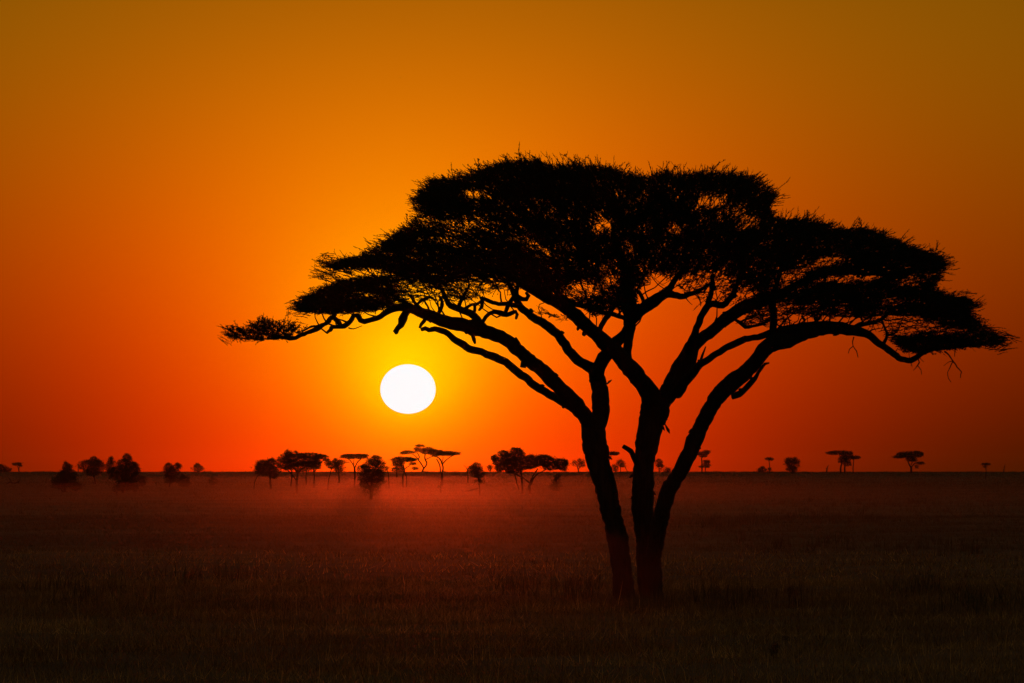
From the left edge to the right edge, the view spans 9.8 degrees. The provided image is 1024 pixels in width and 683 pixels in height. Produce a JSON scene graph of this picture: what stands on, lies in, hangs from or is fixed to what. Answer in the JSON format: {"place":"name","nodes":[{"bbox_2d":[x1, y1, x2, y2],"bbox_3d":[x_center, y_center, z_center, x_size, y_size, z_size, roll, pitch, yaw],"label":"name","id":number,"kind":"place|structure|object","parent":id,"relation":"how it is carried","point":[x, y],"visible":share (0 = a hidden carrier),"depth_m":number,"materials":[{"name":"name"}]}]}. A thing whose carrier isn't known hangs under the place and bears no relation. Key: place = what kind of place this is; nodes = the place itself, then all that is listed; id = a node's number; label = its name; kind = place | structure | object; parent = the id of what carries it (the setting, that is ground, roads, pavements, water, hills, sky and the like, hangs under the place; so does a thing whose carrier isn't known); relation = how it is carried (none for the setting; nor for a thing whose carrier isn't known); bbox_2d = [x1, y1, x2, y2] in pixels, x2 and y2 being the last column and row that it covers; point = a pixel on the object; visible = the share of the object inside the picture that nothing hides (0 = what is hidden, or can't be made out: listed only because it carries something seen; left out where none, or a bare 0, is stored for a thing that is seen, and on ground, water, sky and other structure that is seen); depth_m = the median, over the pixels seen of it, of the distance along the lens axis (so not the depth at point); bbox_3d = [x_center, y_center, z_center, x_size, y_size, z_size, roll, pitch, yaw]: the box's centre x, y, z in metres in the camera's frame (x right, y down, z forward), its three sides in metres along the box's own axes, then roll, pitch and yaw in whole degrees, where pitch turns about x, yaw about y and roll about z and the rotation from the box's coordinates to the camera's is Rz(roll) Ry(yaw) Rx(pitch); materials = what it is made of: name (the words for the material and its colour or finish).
{"place":"outdoors","nodes":[
{"label":"outdoors","id":0,"kind":"place"},
{"bbox_2d":[380,364,435,413],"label":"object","id":1,"kind":"object","parent":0,"point":[407,388],"visible":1,"depth_m":39871.45,"materials":[{"name":"white"}]},
{"bbox_2d":[0,471,1023,682],"bbox_3d":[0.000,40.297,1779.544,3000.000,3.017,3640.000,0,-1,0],"label":"ground","id":2,"kind":"structure","parent":0,"point":[286,566],"depth_m":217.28,"materials":[{"name":"brown plant"}]},
{"bbox_2d":[0,464,7,471],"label":"thorn bush","id":3,"kind":"object","parent":2,"relation":"on","point":[2,468],"visible":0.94,"depth_m":2638.21,"materials":[{"name":"black plant"}]},
{"bbox_2d":[12,462,22,471],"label":"umbrella tree","id":4,"kind":"object","parent":2,"relation":"on","point":[17,464],"visible":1,"depth_m":2638.91,"materials":[{"name":"black plant"}]},
{"bbox_2d":[49,460,83,491],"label":"bushy tree","id":5,"kind":"object","parent":2,"relation":"on","point":[61,482],"visible":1,"depth_m":901.18,"materials":[{"name":"black plant"}]},
{"bbox_2d":[77,456,105,483],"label":"broad tree","id":6,"kind":"object","parent":2,"relation":"on","point":[95,464],"visible":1,"depth_m":1428.87,"materials":[{"name":"black plant"}]},
{"bbox_2d":[104,456,117,477],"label":"broad tree","id":7,"kind":"object","parent":2,"relation":"on","point":[110,460],"visible":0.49,"depth_m":1859.01,"materials":[{"name":"black plant"}]},
{"bbox_2d":[106,453,141,492],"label":"bushy tree","id":8,"kind":"object","parent":2,"relation":"on","point":[127,468],"visible":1,"depth_m":875.21,"materials":[{"name":"black plant"}]},
{"bbox_2d":[136,474,146,486],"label":"thorn bush","id":9,"kind":"object","parent":2,"relation":"on","point":[142,482],"visible":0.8,"depth_m":1229.30,"materials":[{"name":"brown plant"}]},
{"bbox_2d":[161,462,182,486],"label":"broad tree","id":10,"kind":"object","parent":2,"relation":"on","point":[168,473],"visible":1,"depth_m":1183.26,"materials":[{"name":"black plant"}]},
{"bbox_2d":[175,473,190,486],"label":"thorn bush","id":11,"kind":"object","parent":2,"relation":"on","point":[181,478],"visible":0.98,"depth_m":1183.19,"materials":[{"name":"brown plant"}]},
{"bbox_2d":[190,462,204,472],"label":"thorn bush","id":12,"kind":"object","parent":2,"relation":"on","point":[198,466],"visible":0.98,"depth_m":2458.68,"materials":[{"name":"black plant"}]},
{"bbox_2d":[207,476,219,484],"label":"thorn bush","id":13,"kind":"object","parent":2,"relation":"on","point":[211,480],"visible":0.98,"depth_m":1349.32,"materials":[{"name":"brown plant"}]},
{"bbox_2d":[251,457,283,489],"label":"broad tree","id":14,"kind":"object","parent":2,"relation":"on","point":[263,467],"visible":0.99,"depth_m":1039.11,"materials":[{"name":"black plant"}]},
{"bbox_2d":[274,449,319,493],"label":"spreading tree","id":15,"kind":"object","parent":2,"relation":"on","point":[288,459],"visible":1,"depth_m":853.22,"materials":[{"name":"black plant"}]},
{"bbox_2d":[300,452,329,487],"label":"umbrella tree","id":16,"kind":"object","parent":2,"relation":"on","point":[317,457],"visible":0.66,"depth_m":1105.23,"materials":[{"name":"black plant"}]},
{"bbox_2d":[323,458,346,489],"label":"broad tree","id":17,"kind":"object","parent":2,"relation":"on","point":[337,467],"visible":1,"depth_m":1037.49,"materials":[{"name":"black plant"}]},
{"bbox_2d":[339,453,368,487],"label":"umbrella tree","id":18,"kind":"object","parent":2,"relation":"on","point":[352,456],"visible":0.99,"depth_m":1141.25,"materials":[{"name":"black plant"}]},
{"bbox_2d":[356,455,388,499],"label":"bushy tree","id":19,"kind":"object","parent":2,"relation":"on","point":[374,472],"visible":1,"depth_m":665.35,"materials":[{"name":"black plant"}]},
{"bbox_2d":[390,456,418,487],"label":"umbrella tree","id":20,"kind":"object","parent":2,"relation":"on","point":[399,465],"visible":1,"depth_m":1141.35,"materials":[{"name":"black plant"}]},
{"bbox_2d":[399,444,434,472],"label":"umbrella tree","id":21,"kind":"object","parent":2,"relation":"on","point":[420,450],"visible":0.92,"depth_m":2479.00,"materials":[{"name":"brown plant"}]},
{"bbox_2d":[426,449,461,484],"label":"umbrella tree","id":22,"kind":"object","parent":2,"relation":"on","point":[434,452],"visible":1,"depth_m":1299.26,"materials":[{"name":"black plant"}]},
{"bbox_2d":[465,461,486,495],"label":"broad tree","id":23,"kind":"object","parent":2,"relation":"on","point":[474,470],"visible":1,"depth_m":785.49,"materials":[{"name":"black plant"}]},
{"bbox_2d":[485,447,528,493],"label":"spreading tree","id":24,"kind":"object","parent":2,"relation":"on","point":[506,460],"visible":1,"depth_m":825.25,"materials":[{"name":"black plant"}]},
{"bbox_2d":[516,453,569,493],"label":"spreading tree","id":25,"kind":"object","parent":2,"relation":"on","point":[540,460],"visible":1,"depth_m":823.18,"materials":[{"name":"black plant"}]},
{"bbox_2d":[549,473,564,490],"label":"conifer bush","id":26,"kind":"object","parent":2,"relation":"on","point":[555,485],"visible":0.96,"depth_m":949.47,"materials":[{"name":"brown plant"}]},
{"bbox_2d":[570,458,585,472],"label":"slender tree","id":27,"kind":"object","parent":2,"relation":"on","point":[581,464],"visible":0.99,"depth_m":2559.06,"materials":[{"name":"brown plant"}]},
{"bbox_2d":[609,451,619,460],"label":"umbrella tree","id":28,"kind":"object","parent":2,"relation":"on","point":[611,453],"visible":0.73,"depth_m":2398.07,"materials":[{"name":"black plant"}]},
{"bbox_2d":[612,463,618,471],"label":"thorn bush","id":29,"kind":"object","parent":2,"relation":"on","point":[614,465],"visible":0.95,"depth_m":2568.93,"materials":[{"name":"black plant"}]},
{"bbox_2d":[217,141,1021,601],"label":"acacia tree","id":30,"kind":"object","parent":2,"relation":"on","point":[765,247],"visible":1,"depth_m":139.47,"materials":[{"name":"black plant"}]},
{"bbox_2d":[616,459,627,471],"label":"slender tree","id":31,"kind":"object","parent":2,"relation":"on","point":[622,463],"visible":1,"depth_m":2568.95,"materials":[{"name":"black plant"}]},
{"bbox_2d":[654,459,664,471],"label":"slender tree","id":32,"kind":"object","parent":2,"relation":"on","point":[659,463],"visible":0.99,"depth_m":2568.85,"materials":[{"name":"black plant"}]},
{"bbox_2d":[663,467,670,472],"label":"thorn bush","id":33,"kind":"object","parent":2,"relation":"on","point":[668,469],"visible":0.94,"depth_m":2568.81,"materials":[{"name":"black plant"}]},
{"bbox_2d":[697,450,710,472],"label":"umbrella tree","id":34,"kind":"object","parent":2,"relation":"on","point":[705,464],"visible":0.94,"depth_m":2378.91,"materials":[{"name":"black plant"}]},
{"bbox_2d":[756,466,766,471],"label":"thorn bush","id":35,"kind":"object","parent":2,"relation":"on","point":[760,469],"visible":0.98,"depth_m":2548.72,"materials":[{"name":"black plant"}]},
{"bbox_2d":[764,457,773,472],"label":"umbrella tree","id":36,"kind":"object","parent":2,"relation":"on","point":[769,459],"visible":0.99,"depth_m":2369.16,"materials":[{"name":"black plant"}]},
{"bbox_2d":[767,641,780,658],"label":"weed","id":37,"kind":"object","parent":2,"relation":"on","point":[772,647],"visible":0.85,"depth_m":99.90,"materials":[{"name":"black plant"}]},
{"bbox_2d":[782,456,800,473],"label":"bushy tree","id":38,"kind":"object","parent":2,"relation":"on","point":[791,462],"visible":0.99,"depth_m":2278.71,"materials":[{"name":"black plant"}]},
{"bbox_2d":[826,450,852,472],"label":"umbrella tree","id":39,"kind":"object","parent":2,"relation":"on","point":[845,456],"visible":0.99,"depth_m":2378.85,"materials":[{"name":"black plant"}]},
{"bbox_2d":[850,454,860,472],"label":"umbrella tree","id":40,"kind":"object","parent":2,"relation":"on","point":[853,458],"visible":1,"depth_m":2388.95,"materials":[{"name":"black plant"}]},
{"bbox_2d":[892,450,925,472],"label":"umbrella tree","id":41,"kind":"object","parent":2,"relation":"on","point":[911,456],"visible":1,"depth_m":2378.30,"materials":[{"name":"black plant"}]},
{"bbox_2d":[981,462,991,479],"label":"sapling","id":42,"kind":"object","parent":2,"relation":"on","point":[984,464],"visible":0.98,"depth_m":1729.30,"materials":[{"name":"black plant"}]},
{"bbox_2d":[0,0,1023,471],"label":"sky","id":43,"kind":"structure","parent":0,"point":[172,172],"materials":[{"name":"orange"}]},
{"bbox_2d":[16,470,1023,618],"bbox_3d":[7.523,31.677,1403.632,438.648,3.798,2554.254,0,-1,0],"label":"tussock grass","id":44,"kind":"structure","parent":0,"point":[713,593],"depth_m":153.45,"materials":[{"name":"brown plant"}]}
]}

